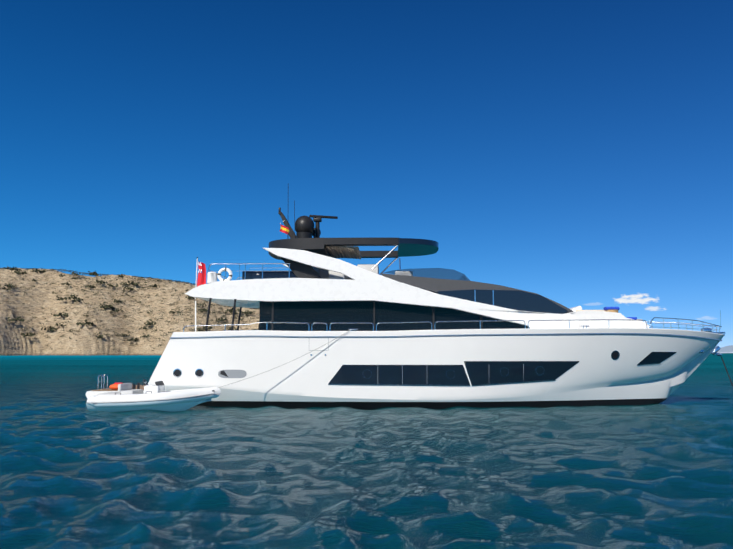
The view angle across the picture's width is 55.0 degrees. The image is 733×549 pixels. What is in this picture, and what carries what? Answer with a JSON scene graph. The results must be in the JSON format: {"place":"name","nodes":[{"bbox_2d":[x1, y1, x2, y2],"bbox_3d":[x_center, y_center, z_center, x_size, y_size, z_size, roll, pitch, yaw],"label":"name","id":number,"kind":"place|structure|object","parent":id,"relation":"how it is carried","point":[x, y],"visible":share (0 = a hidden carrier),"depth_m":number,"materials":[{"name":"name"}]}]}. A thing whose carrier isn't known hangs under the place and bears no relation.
{"place":"outdoors","nodes":[
{"label":"outdoors","id":0,"kind":"place"},
{"bbox_2d":[0,268,259,355],"bbox_3d":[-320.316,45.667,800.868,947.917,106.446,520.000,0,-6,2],"label":"headland","id":1,"kind":"structure","parent":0,"point":[13,342],"depth_m":672.73,"materials":[{"name":"beige stone"}]},
{"bbox_2d":[0,266,259,348],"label":"headland shrubs","id":2,"kind":"object","parent":1,"relation":"on","point":[74,297],"visible":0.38,"depth_m":688.90,"materials":[{"name":"green plant"}]},
{"bbox_2d":[0,353,732,548],"bbox_3d":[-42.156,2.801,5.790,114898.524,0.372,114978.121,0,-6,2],"label":"sea","id":3,"kind":"structure","parent":0,"point":[75,473],"depth_m":12.55,"materials":[{"name":"liquid"}]},
{"bbox_2d":[86,379,220,411],"bbox_3d":[-7.821,4.590,26.283,4.807,1.367,1.984,0,-6,2],"label":"dinghy","id":4,"kind":"object","parent":3,"relation":"on","point":[127,397],"visible":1,"depth_m":25.66,"materials":[{"name":"white"}]},
{"bbox_2d":[148,328,724,409],"bbox_3d":[3.171,4.426,30.081,24.070,4.095,6.500,0,-6,2],"label":"yacht hull","id":5,"kind":"object","parent":3,"relation":"on","point":[596,375],"visible":0.83,"depth_m":27.29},
{"bbox_2d":[85,219,648,398],"bbox_3d":[0.264,1.428,30.497,22.713,7.547,5.430,0,-6,2],"label":"yacht deck gear","id":6,"kind":"object","parent":5,"relation":"on","point":[583,317],"visible":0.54,"depth_m":28.49,"materials":[{"name":"white plastic"}]},
{"bbox_2d":[185,248,578,331],"bbox_3d":[0.661,1.042,30.542,15.682,3.666,5.790,0,-6,2],"label":"yacht superstructure","id":7,"kind":"object","parent":5,"relation":"on","point":[309,295],"visible":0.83,"depth_m":27.96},
{"bbox_2d":[269,200,438,274],"bbox_3d":[-0.545,-1.895,30.910,7.347,3.917,4.363,0,-6,2],"label":"hardtop","id":8,"kind":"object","parent":7,"relation":"on","point":[302,238],"depth_m":29.81,"materials":[{"name":"black plastic"}]},
{"bbox_2d":[97,263,724,389],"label":"railings","id":9,"kind":"object","parent":5,"relation":"attached to","point":[705,329],"visible":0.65,"depth_m":28.26,"materials":[{"name":"silver metal"}]},
{"bbox_2d":[170,333,721,385],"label":"yacht hull glazing and fittings","id":10,"kind":"structure","parent":5,"relation":"attached to","point":[480,373],"depth_m":27.09,"materials":[{"name":"black glass"}]},
{"bbox_2d":[218,329,732,387],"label":"mooring lines","id":11,"kind":"object","parent":5,"relation":"attached to","point":[715,350],"visible":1,"depth_m":29.64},
{"bbox_2d":[0,0,732,347],"label":"sky","id":12,"kind":"structure","parent":0,"point":[569,153],"materials":[{"name":"blue"}]},
{"bbox_2d":[713,345,732,352],"bbox_3d":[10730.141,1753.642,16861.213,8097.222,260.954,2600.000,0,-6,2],"label":"coast hills","id":13,"kind":"structure","parent":0,"point":[727,349],"depth_m":16078.23,"materials":[{"name":"grey"}]}
]}

